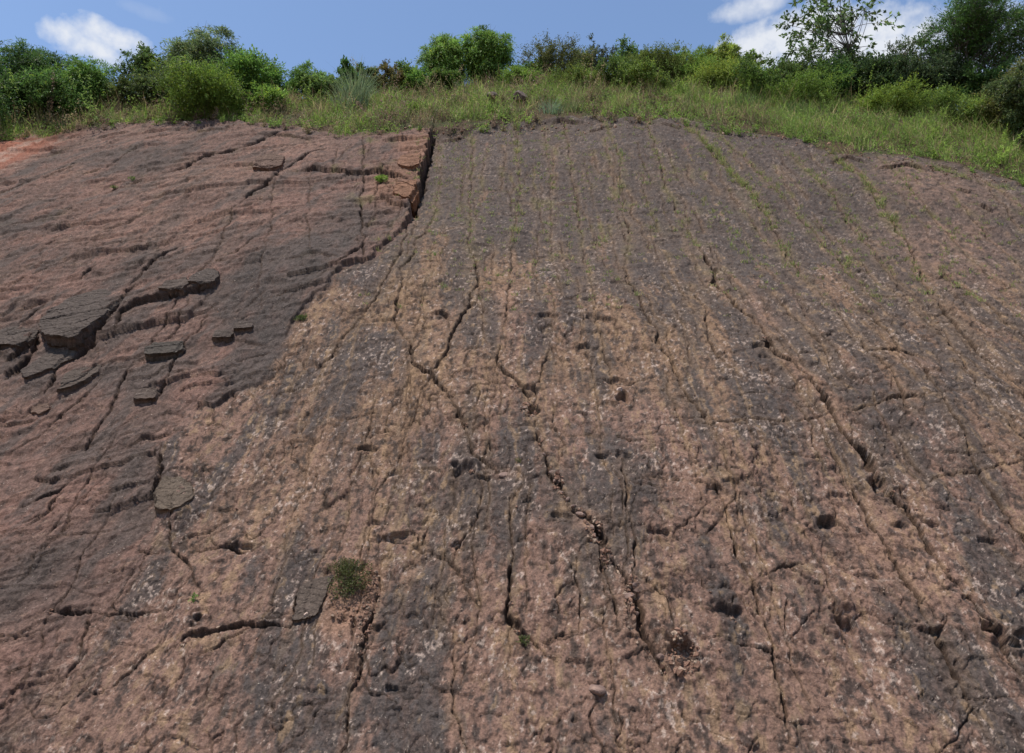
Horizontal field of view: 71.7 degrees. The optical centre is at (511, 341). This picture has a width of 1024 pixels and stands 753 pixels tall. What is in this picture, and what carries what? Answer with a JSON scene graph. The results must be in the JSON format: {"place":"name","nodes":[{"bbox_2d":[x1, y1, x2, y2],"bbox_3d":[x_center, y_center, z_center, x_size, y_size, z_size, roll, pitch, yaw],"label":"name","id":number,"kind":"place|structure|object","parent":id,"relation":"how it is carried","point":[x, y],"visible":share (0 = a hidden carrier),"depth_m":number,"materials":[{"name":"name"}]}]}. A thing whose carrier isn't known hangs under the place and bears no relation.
{"place":"outdoors","nodes":[
{"label":"outdoors","id":0,"kind":"place"},
{"bbox_2d":[0,85,1023,752],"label":"rock slope","id":1,"kind":"structure","parent":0,"point":[332,389],"depth_m":13.64,"materials":[{"name":"stone"}]},
{"bbox_2d":[0,73,28,130],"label":"bush","id":2,"kind":"object","parent":1,"relation":"on","point":[5,102],"visible":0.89,"depth_m":30.63,"materials":[{"name":"green plant"}]},
{"bbox_2d":[0,70,36,120],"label":"bush","id":3,"kind":"object","parent":1,"relation":"on","point":[19,95],"visible":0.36,"depth_m":31.62,"materials":[{"name":"green plant"}]},
{"bbox_2d":[0,324,38,352],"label":"rock slab","id":4,"kind":"object","parent":1,"relation":"on","point":[11,337],"visible":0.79,"depth_m":17.10,"materials":[{"name":"stone"}]},
{"bbox_2d":[31,403,50,414],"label":"rock slab","id":5,"kind":"object","parent":1,"relation":"on","point":[40,409],"visible":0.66,"depth_m":15.09,"materials":[{"name":"stone"}]},
{"bbox_2d":[0,37,90,115],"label":"tree","id":6,"kind":"object","parent":1,"relation":"on","point":[36,56],"visible":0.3,"depth_m":32.95,"materials":[{"name":"green plant"}]},
{"bbox_2d":[20,347,77,379],"bbox_3d":[-10.623,0.564,16.386,0.936,1.122,1.126,0,-17,0],"label":"rock slab","id":7,"kind":"object","parent":1,"relation":"on","point":[53,360],"visible":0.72,"depth_m":16.26,"materials":[{"name":"stone"}]},
{"bbox_2d":[8,63,94,119],"bbox_3d":[-21.218,-10.842,32.310,4.437,2.666,3.637,0,-17,0],"label":"bush","id":8,"kind":"object","parent":1,"relation":"on","point":[60,92],"visible":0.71,"depth_m":31.66,"materials":[{"name":"green plant"}]},
{"bbox_2d":[36,54,119,115],"bbox_3d":[-20.548,-11.877,33.879,4.035,3.760,3.795,0,-17,0],"label":"tree","id":9,"kind":"object","parent":1,"relation":"on","point":[96,73],"visible":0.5,"depth_m":33.09,"materials":[{"name":"green plant"}]},
{"bbox_2d":[57,363,101,393],"bbox_3d":[-9.698,0.872,15.951,0.724,0.992,1.039,0,-17,0],"label":"rock slab","id":10,"kind":"object","parent":1,"relation":"on","point":[73,380],"visible":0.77,"depth_m":15.78,"materials":[{"name":"stone"}]},
{"bbox_2d":[38,289,127,350],"bbox_3d":[-10.862,-0.584,17.886,1.661,2.426,2.307,0,-17,0],"label":"rock slab","id":11,"kind":"object","parent":1,"relation":"on","point":[71,323],"visible":0.82,"depth_m":17.35,"materials":[{"name":"stone"}]},
{"bbox_2d":[76,71,168,107],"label":"bush","id":12,"kind":"object","parent":1,"relation":"on","point":[124,83],"visible":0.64,"depth_m":33.24,"materials":[{"name":"green plant"}]},
{"bbox_2d":[110,41,169,94],"bbox_3d":[-18.141,-13.139,35.294,3.222,3.946,2.530,-6,-18,19],"label":"tree","id":13,"kind":"object","parent":1,"relation":"on","point":[142,53],"visible":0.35,"depth_m":34.94,"materials":[{"name":"green plant"}]},
{"bbox_2d":[133,387,160,404],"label":"rock slab","id":14,"kind":"object","parent":1,"relation":"on","point":[145,395],"visible":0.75,"depth_m":15.15,"materials":[{"name":"stone"}]},
{"bbox_2d":[129,54,198,105],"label":"bush","id":15,"kind":"object","parent":1,"relation":"on","point":[152,80],"visible":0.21,"depth_m":33.46,"materials":[{"name":"green plant"}]},
{"bbox_2d":[144,340,184,361],"bbox_3d":[-8.102,0.276,16.638,0.899,0.692,0.777,0,-17,0],"label":"rock slab","id":16,"kind":"object","parent":1,"relation":"on","point":[157,351],"visible":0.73,"depth_m":16.42,"materials":[{"name":"stone"}]},
{"bbox_2d":[153,476,193,514],"bbox_3d":[-6.132,2.874,12.926,0.850,0.892,0.902,0,-17,0],"label":"rock slab","id":17,"kind":"object","parent":1,"relation":"on","point":[165,495],"visible":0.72,"depth_m":12.78,"materials":[{"name":"stone"}]},
{"bbox_2d":[158,277,189,297],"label":"rock slab","id":18,"kind":"object","parent":1,"relation":"on","point":[175,288],"visible":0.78,"depth_m":18.30,"materials":[{"name":"stone"}]},
{"bbox_2d":[190,592,197,602],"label":"plant","id":19,"kind":"object","parent":1,"relation":"on","point":[193,599],"visible":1,"depth_m":10.92,"materials":[{"name":"green plant"}]},
{"bbox_2d":[138,46,254,120],"bbox_3d":[-14.110,-11.457,32.450,4.480,3.263,5.854,0,-17,0],"label":"bush","id":20,"kind":"object","parent":1,"relation":"on","point":[196,86],"visible":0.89,"depth_m":31.43,"materials":[{"name":"green plant"}]},
{"bbox_2d":[156,25,240,72],"bbox_3d":[-15.719,-13.827,36.204,4.901,5.365,4.559,0,-17,0],"label":"tree","id":21,"kind":"object","parent":1,"relation":"on","point":[194,46],"visible":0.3,"depth_m":35.59,"materials":[{"name":"green plant"}]},
{"bbox_2d":[188,268,219,290],"bbox_3d":[-8.178,-1.585,18.968,0.782,1.063,1.070,0,-17,0],"label":"rock slab","id":22,"kind":"object","parent":1,"relation":"on","point":[206,278],"visible":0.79,"depth_m":18.71,"materials":[{"name":"stone"}]},
{"bbox_2d":[212,329,233,343],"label":"rock slab","id":23,"kind":"object","parent":1,"relation":"on","point":[224,335],"visible":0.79,"depth_m":16.95,"materials":[{"name":"stone"}]},
{"bbox_2d":[233,320,253,332],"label":"rock slab","id":24,"kind":"object","parent":1,"relation":"on","point":[242,326],"visible":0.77,"depth_m":17.21,"materials":[{"name":"stone"}]},
{"bbox_2d":[205,44,319,100],"bbox_3d":[-12.723,-12.683,35.574,5.562,3.658,4.367,14,-22,-39],"label":"tree","id":25,"kind":"object","parent":1,"relation":"on","point":[247,66],"visible":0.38,"depth_m":34.28,"materials":[{"name":"green plant"}]},
{"bbox_2d":[244,78,289,108],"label":"bush","id":26,"kind":"object","parent":1,"relation":"on","point":[264,94],"visible":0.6,"depth_m":32.96,"materials":[{"name":"green plant"}]},
{"bbox_2d":[252,153,284,171],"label":"rock slab","id":27,"kind":"object","parent":1,"relation":"on","point":[268,162],"visible":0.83,"depth_m":25.93,"materials":[{"name":"stone"}]},
{"bbox_2d":[294,313,306,320],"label":"plant","id":28,"kind":"object","parent":1,"relation":"on","point":[301,317],"visible":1,"depth_m":17.49,"materials":[{"name":"green plant"}]},
{"bbox_2d":[278,59,330,102],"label":"bush","id":29,"kind":"object","parent":1,"relation":"on","point":[297,73],"visible":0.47,"depth_m":35.32,"materials":[{"name":"green plant"}]},
{"bbox_2d":[291,575,333,622],"bbox_3d":[-3.095,4.046,11.029,0.557,0.787,0.800,0,-17,0],"label":"rock slab","id":30,"kind":"object","parent":1,"relation":"on","point":[311,595],"visible":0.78,"depth_m":10.90,"materials":[{"name":"stone"}]},
{"bbox_2d":[293,66,357,100],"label":"bush","id":31,"kind":"object","parent":1,"relation":"on","point":[325,81],"visible":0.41,"depth_m":34.97,"materials":[{"name":"green plant"}]},
{"bbox_2d":[324,557,355,572],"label":"moss clump","id":32,"kind":"object","parent":1,"relation":"on","point":[339,564],"visible":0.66,"depth_m":11.32,"materials":[{"name":"green plant"}]},
{"bbox_2d":[321,76,365,110],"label":"tall grass clump","id":33,"kind":"object","parent":1,"relation":"on","point":[341,100],"visible":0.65,"depth_m":33.19,"materials":[{"name":"plant"}]},
{"bbox_2d":[330,54,365,91],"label":"bush","id":34,"kind":"object","parent":1,"relation":"on","point":[345,62],"visible":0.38,"depth_m":36.36,"materials":[{"name":"green plant"}]},
{"bbox_2d":[327,555,371,600],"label":"moss clump","id":35,"kind":"object","parent":1,"relation":"on","point":[350,583],"visible":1,"depth_m":11.06,"materials":[{"name":"green plant"}]},
{"bbox_2d":[323,56,386,107],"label":"tall grass clump","id":36,"kind":"object","parent":1,"relation":"on","point":[367,88],"visible":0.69,"depth_m":33.61,"materials":[{"name":"plant"}]},
{"bbox_2d":[331,557,380,653],"bbox_3d":[-2.437,4.002,10.874,0.837,1.350,1.100,0,-17,0],"label":"rubble","id":37,"kind":"object","parent":1,"relation":"on","point":[364,606],"visible":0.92,"depth_m":10.75,"materials":[{"name":"stone"}]},
{"bbox_2d":[353,66,379,92],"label":"bush","id":38,"kind":"object","parent":1,"relation":"on","point":[366,73],"visible":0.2,"depth_m":36.30,"materials":[{"name":"green plant"}]},
{"bbox_2d":[375,174,387,183],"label":"plant","id":39,"kind":"object","parent":1,"relation":"on","point":[379,178],"visible":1,"depth_m":25.45,"materials":[{"name":"green plant"}]},
{"bbox_2d":[370,59,407,91],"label":"bush","id":40,"kind":"object","parent":1,"relation":"on","point":[390,70],"visible":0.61,"depth_m":36.23,"materials":[{"name":"green plant"}]},
{"bbox_2d":[378,60,429,88],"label":"bush","id":41,"kind":"object","parent":1,"relation":"on","point":[407,65],"visible":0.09,"depth_m":37.29,"materials":[{"name":"green plant"}]},
{"bbox_2d":[393,179,419,217],"bbox_3d":[-3.692,-4.959,24.666,0.902,2.036,1.744,0,-17,0],"label":"rock slab","id":42,"kind":"object","parent":1,"relation":"on","point":[405,189],"visible":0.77,"depth_m":24.42,"materials":[{"name":"stone"}]},
{"bbox_2d":[397,153,420,169],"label":"rock slab","id":43,"kind":"object","parent":1,"relation":"on","point":[409,161],"visible":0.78,"depth_m":26.66,"materials":[{"name":"stone"}]},
{"bbox_2d":[394,57,440,91],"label":"bush","id":44,"kind":"object","parent":1,"relation":"on","point":[414,73],"visible":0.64,"depth_m":36.63,"materials":[{"name":"green plant"}]},
{"bbox_2d":[410,32,471,83],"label":"bush","id":45,"kind":"object","parent":1,"relation":"on","point":[442,51],"visible":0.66,"depth_m":38.37,"materials":[{"name":"green plant"}]},
{"bbox_2d":[423,66,462,92],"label":"bush","id":46,"kind":"object","parent":1,"relation":"on","point":[443,74],"visible":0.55,"depth_m":36.41,"materials":[{"name":"green plant"}]},
{"bbox_2d":[455,24,519,87],"bbox_3d":[-1.409,-15.687,39.463,3.822,4.845,3.384,0,-17,0],"label":"bush","id":47,"kind":"object","parent":1,"relation":"on","point":[490,50],"visible":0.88,"depth_m":38.86,"materials":[{"name":"green plant"}]},
{"bbox_2d":[487,91,498,101],"bbox_3d":[-0.922,-11.861,34.492,0.592,0.418,0.697,15,-17,16],"label":"boulder","id":48,"kind":"object","parent":1,"relation":"on","point":[493,94],"visible":0.54,"depth_m":34.22,"materials":[{"name":"stone"}]},
{"bbox_2d":[46,267,948,685],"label":"scree","id":49,"kind":"structure","parent":1,"relation":"on","point":[512,601],"depth_m":10.75,"materials":[{"name":"stone"}]},
{"bbox_2d":[499,472,507,476],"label":"loose stone","id":50,"kind":"object","parent":1,"relation":"on","point":[502,474],"visible":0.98,"depth_m":12.79,"materials":[{"name":"stone"}]},
{"bbox_2d":[16,196,1000,690],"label":"loose chips","id":51,"kind":"object","parent":1,"relation":"on","point":[516,506],"visible":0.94,"depth_m":11.97,"materials":[{"name":"stone"}]},
{"bbox_2d":[0,45,1023,185],"bbox_3d":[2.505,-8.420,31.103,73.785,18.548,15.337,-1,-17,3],"label":"grass","id":52,"kind":"structure","parent":1,"relation":"on","point":[768,99],"depth_m":32.34,"materials":[{"name":"plant"}]},
{"bbox_2d":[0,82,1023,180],"bbox_3d":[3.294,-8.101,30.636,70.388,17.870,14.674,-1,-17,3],"label":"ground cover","id":53,"kind":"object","parent":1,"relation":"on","point":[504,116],"visible":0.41,"depth_m":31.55,"materials":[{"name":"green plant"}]},
{"bbox_2d":[495,64,540,84],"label":"bush","id":54,"kind":"object","parent":1,"relation":"on","point":[515,69],"visible":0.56,"depth_m":37.66,"materials":[{"name":"green plant"}]},
{"bbox_2d":[512,90,527,101],"bbox_3d":[0.402,-11.784,34.207,0.940,0.676,0.536,-2,-55,-48],"label":"boulder","id":55,"kind":"object","parent":1,"relation":"on","point":[521,94],"visible":0.77,"depth_m":33.90,"materials":[{"name":"stone"}]},
{"bbox_2d":[515,635,529,646],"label":"plant","id":56,"kind":"object","parent":1,"relation":"on","point":[522,640],"visible":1,"depth_m":10.16,"materials":[{"name":"green plant"}]},
{"bbox_2d":[508,56,551,78],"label":"bush","id":57,"kind":"object","parent":1,"relation":"on","point":[531,64],"visible":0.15,"depth_m":39.22,"materials":[{"name":"green plant"}]},
{"bbox_2d":[65,119,1011,182],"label":"rim scree","id":58,"kind":"structure","parent":1,"relation":"on","point":[615,126],"depth_m":30.64,"materials":[{"name":"stone"}]},
{"bbox_2d":[535,95,566,113],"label":"tall grass clump","id":59,"kind":"object","parent":1,"relation":"on","point":[553,110],"visible":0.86,"depth_m":32.95,"materials":[{"name":"plant"}]},
{"bbox_2d":[517,28,601,78],"bbox_3d":[2.455,-15.427,39.127,5.048,3.259,3.777,0,-17,0],"label":"bush","id":60,"kind":"object","parent":1,"relation":"on","point":[551,53],"visible":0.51,"depth_m":38.52,"materials":[{"name":"green plant"}]},
{"bbox_2d":[552,98,582,111],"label":"tall grass clump","id":61,"kind":"object","parent":1,"relation":"on","point":[571,104],"visible":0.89,"depth_m":33.17,"materials":[{"name":"plant"}]},
{"bbox_2d":[542,59,607,86],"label":"bush","id":62,"kind":"object","parent":1,"relation":"on","point":[563,76],"visible":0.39,"depth_m":36.97,"materials":[{"name":"green plant"}]},
{"bbox_2d":[576,511,585,516],"bbox_3d":[1.151,2.903,11.896,0.175,0.094,0.141,12,-1,-15],"label":"loose stone","id":63,"kind":"object","parent":1,"relation":"on","point":[580,514],"visible":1,"depth_m":11.85,"materials":[{"name":"stone"}]},
{"bbox_2d":[567,46,614,73],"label":"bush","id":64,"kind":"object","parent":1,"relation":"on","point":[590,58],"visible":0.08,"depth_m":39.85,"materials":[{"name":"green plant"}]},
{"bbox_2d":[589,684,606,695],"bbox_3d":[1.130,4.683,9.528,0.242,0.156,0.464,16,-22,-3],"label":"loose stone","id":65,"kind":"object","parent":1,"relation":"on","point":[599,690],"visible":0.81,"depth_m":9.37,"materials":[{"name":"stone"}]},
{"bbox_2d":[584,32,618,71],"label":"shrub","id":66,"kind":"object","parent":1,"relation":"on","point":[602,51],"visible":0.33,"depth_m":39.54,"materials":[{"name":"green plant"}]},
{"bbox_2d":[520,400,701,676],"bbox_3d":[1.268,2.866,12.018,0.677,4.659,4.430,10,-20,-29],"label":"rubble","id":67,"kind":"object","parent":1,"relation":"on","point":[679,670],"visible":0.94,"depth_m":10.18,"materials":[{"name":"stone"}]},
{"bbox_2d":[593,52,635,86],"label":"bush","id":68,"kind":"object","parent":1,"relation":"on","point":[613,72],"visible":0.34,"depth_m":37.10,"materials":[{"name":"green plant"}]},
{"bbox_2d":[610,33,647,68],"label":"bush","id":69,"kind":"object","parent":1,"relation":"on","point":[630,48],"visible":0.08,"depth_m":39.66,"materials":[{"name":"green plant"}]},
{"bbox_2d":[624,592,634,598],"bbox_3d":[1.754,3.800,10.592,0.170,0.092,0.130,-7,13,25],"label":"loose stone","id":70,"kind":"object","parent":1,"relation":"on","point":[626,595],"visible":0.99,"depth_m":10.56,"materials":[{"name":"stone"}]},
{"bbox_2d":[611,54,674,88],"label":"bush","id":71,"kind":"object","parent":1,"relation":"on","point":[644,70],"visible":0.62,"depth_m":36.06,"materials":[{"name":"green plant"}]},
{"bbox_2d":[616,38,695,81],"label":"bush","id":72,"kind":"object","parent":1,"relation":"on","point":[653,53],"visible":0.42,"depth_m":37.68,"materials":[{"name":"green plant"}]},
{"bbox_2d":[656,653,664,659],"bbox_3d":[2.043,4.348,9.787,0.108,0.085,0.128,19,-23,-3],"label":"loose stone","id":73,"kind":"object","parent":1,"relation":"on","point":[659,656],"visible":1,"depth_m":9.74,"materials":[{"name":"stone"}]},
{"bbox_2d":[652,44,703,82],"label":"bush","id":74,"kind":"object","parent":1,"relation":"on","point":[677,59],"visible":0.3,"depth_m":37.72,"materials":[{"name":"green plant"}]},
{"bbox_2d":[671,48,695,76],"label":"bush","id":75,"kind":"object","parent":1,"relation":"on","point":[678,54],"visible":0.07,"depth_m":38.82,"materials":[{"name":"green plant"}]},
{"bbox_2d":[358,116,1023,318],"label":"sparse grass","id":76,"kind":"structure","parent":1,"relation":"on","point":[779,240],"depth_m":23.41,"materials":[{"name":"plant"}]},
{"bbox_2d":[676,48,728,86],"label":"bush","id":77,"kind":"object","parent":1,"relation":"on","point":[695,63],"visible":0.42,"depth_m":37.29,"materials":[{"name":"green plant"}]},
{"bbox_2d":[682,44,722,59],"bbox_3d":[10.699,-14.922,39.111,3.503,3.881,3.496,0,-17,0],"label":"tree","id":78,"kind":"object","parent":1,"relation":"on","point":[697,50],"visible":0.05,"depth_m":38.67,"materials":[{"name":"green plant"}]},
{"bbox_2d":[681,53,766,91],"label":"bush","id":79,"kind":"object","parent":1,"relation":"on","point":[723,67],"visible":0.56,"depth_m":36.43,"materials":[{"name":"green plant"}]},
{"bbox_2d":[703,32,744,85],"bbox_3d":[11.501,-14.628,37.697,2.050,3.635,2.303,12,-21,-35],"label":"tree","id":80,"kind":"object","parent":1,"relation":"on","point":[729,49],"visible":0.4,"depth_m":37.58,"materials":[{"name":"green plant"}]},
{"bbox_2d":[726,87,761,106],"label":"tall grass clump","id":81,"kind":"object","parent":1,"relation":"on","point":[739,98],"visible":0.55,"depth_m":33.80,"materials":[{"name":"plant"}]},
{"bbox_2d":[735,52,769,78],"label":"bush","id":82,"kind":"object","parent":1,"relation":"on","point":[759,59],"visible":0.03,"depth_m":37.31,"materials":[{"name":"green plant"}]},
{"bbox_2d":[720,51,788,94],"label":"bush","id":83,"kind":"object","parent":1,"relation":"on","point":[757,73],"visible":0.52,"depth_m":35.08,"materials":[{"name":"green plant"}]},
{"bbox_2d":[743,48,765,64],"bbox_3d":[12.557,-13.993,37.111,1.559,2.951,1.189,7,-18,-22],"label":"sapling","id":84,"kind":"object","parent":1,"relation":"on","point":[756,55],"visible":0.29,"depth_m":37.22,"materials":[{"name":"green plant"}]},
{"bbox_2d":[766,56,800,83],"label":"bush","id":85,"kind":"object","parent":1,"relation":"on","point":[784,63],"visible":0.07,"depth_m":36.44,"materials":[{"name":"green plant"}]},
{"bbox_2d":[778,89,811,114],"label":"tall grass clump","id":86,"kind":"object","parent":1,"relation":"on","point":[795,110],"visible":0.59,"depth_m":32.72,"materials":[{"name":"plant"}]},
{"bbox_2d":[770,43,830,92],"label":"bush","id":87,"kind":"object","parent":1,"relation":"on","point":[803,64],"visible":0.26,"depth_m":35.91,"materials":[{"name":"green plant"}]},
{"bbox_2d":[752,58,856,103],"bbox_3d":[13.858,-12.316,34.443,4.634,1.827,4.677,0,-17,0],"label":"bush","id":88,"kind":"object","parent":1,"relation":"on","point":[806,88],"visible":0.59,"depth_m":33.89,"materials":[{"name":"green plant"}]},
{"bbox_2d":[803,48,866,100],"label":"bush","id":89,"kind":"object","parent":1,"relation":"on","point":[841,62],"visible":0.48,"depth_m":34.97,"materials":[{"name":"green plant"}]},
{"bbox_2d":[772,0,904,67],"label":"tree","id":90,"kind":"object","parent":1,"relation":"on","point":[822,27],"visible":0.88,"depth_m":37.87,"materials":[{"name":"green plant"}]},
{"bbox_2d":[823,42,875,67],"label":"bush","id":91,"kind":"object","parent":1,"relation":"on","point":[853,54],"visible":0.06,"depth_m":37.36,"materials":[{"name":"green plant"}]},
{"bbox_2d":[840,49,914,100],"bbox_3d":[18.226,-12.859,35.660,4.008,3.386,3.922,-12,-21,34],"label":"bush","id":92,"kind":"object","parent":1,"relation":"on","point":[883,66],"visible":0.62,"depth_m":34.64,"materials":[{"name":"green plant"}]},
{"bbox_2d":[876,197,884,204],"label":"grass tuft","id":93,"kind":"object","parent":1,"relation":"on","point":[880,202],"visible":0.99,"depth_m":23.96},
{"bbox_2d":[851,68,933,112],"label":"bush","id":94,"kind":"object","parent":1,"relation":"on","point":[900,93],"visible":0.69,"depth_m":32.64,"materials":[{"name":"green plant"}]},
{"bbox_2d":[882,35,926,66],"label":"bush","id":95,"kind":"object","parent":1,"relation":"on","point":[893,50],"visible":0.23,"depth_m":36.47,"materials":[{"name":"green plant"}]},
{"bbox_2d":[883,29,934,97],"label":"bush","id":96,"kind":"object","parent":1,"relation":"on","point":[921,48],"visible":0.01,"depth_m":36.36,"materials":[{"name":"green plant"}]},
{"bbox_2d":[871,48,980,105],"bbox_3d":[20.604,-12.508,34.631,5.644,3.358,3.966,0,-17,0],"label":"bush","id":97,"kind":"object","parent":1,"relation":"on","point":[944,64],"visible":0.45,"depth_m":33.88,"materials":[{"name":"green plant"}]},
{"bbox_2d":[889,79,972,115],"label":"bush","id":98,"kind":"object","parent":1,"relation":"on","point":[946,97],"visible":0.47,"depth_m":32.51,"materials":[{"name":"green plant"}]},
{"bbox_2d":[912,0,1023,90],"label":"tree","id":99,"kind":"object","parent":1,"relation":"on","point":[972,29],"visible":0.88,"depth_m":33.56,"materials":[{"name":"green plant"}]},
{"bbox_2d":[940,89,1005,124],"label":"bush","id":100,"kind":"object","parent":1,"relation":"on","point":[969,107],"visible":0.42,"depth_m":31.25,"materials":[{"name":"green plant"}]},
{"bbox_2d":[937,53,1018,108],"bbox_3d":[22.050,-11.884,33.427,4.390,3.667,3.804,0,-17,0],"label":"bush","id":101,"kind":"object","parent":1,"relation":"on","point":[979,78],"visible":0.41,"depth_m":33.07,"materials":[{"name":"green plant"}]},
{"bbox_2d":[965,57,1023,131],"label":"bush","id":102,"kind":"object","parent":1,"relation":"on","point":[993,104],"visible":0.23,"depth_m":30.82,"materials":[{"name":"green plant"}]},
{"bbox_2d":[984,113,1018,132],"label":"bush","id":103,"kind":"object","parent":1,"relation":"on","point":[1005,124],"visible":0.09,"depth_m":30.69,"materials":[{"name":"green plant"}]},
{"bbox_2d":[980,63,1023,143],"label":"bush","id":104,"kind":"object","parent":1,"relation":"on","point":[1013,81],"visible":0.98,"depth_m":28.73,"materials":[{"name":"green plant"}]},
{"bbox_2d":[1000,55,1023,139],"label":"tree","id":105,"kind":"object","parent":1,"relation":"on","point":[1014,117],"visible":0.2,"depth_m":29.05,"materials":[{"name":"green plant"}]},
{"bbox_2d":[0,0,1023,107],"label":"sky","id":106,"kind":"structure","parent":0,"point":[372,32],"materials":[{"name":"blue"}]}
]}

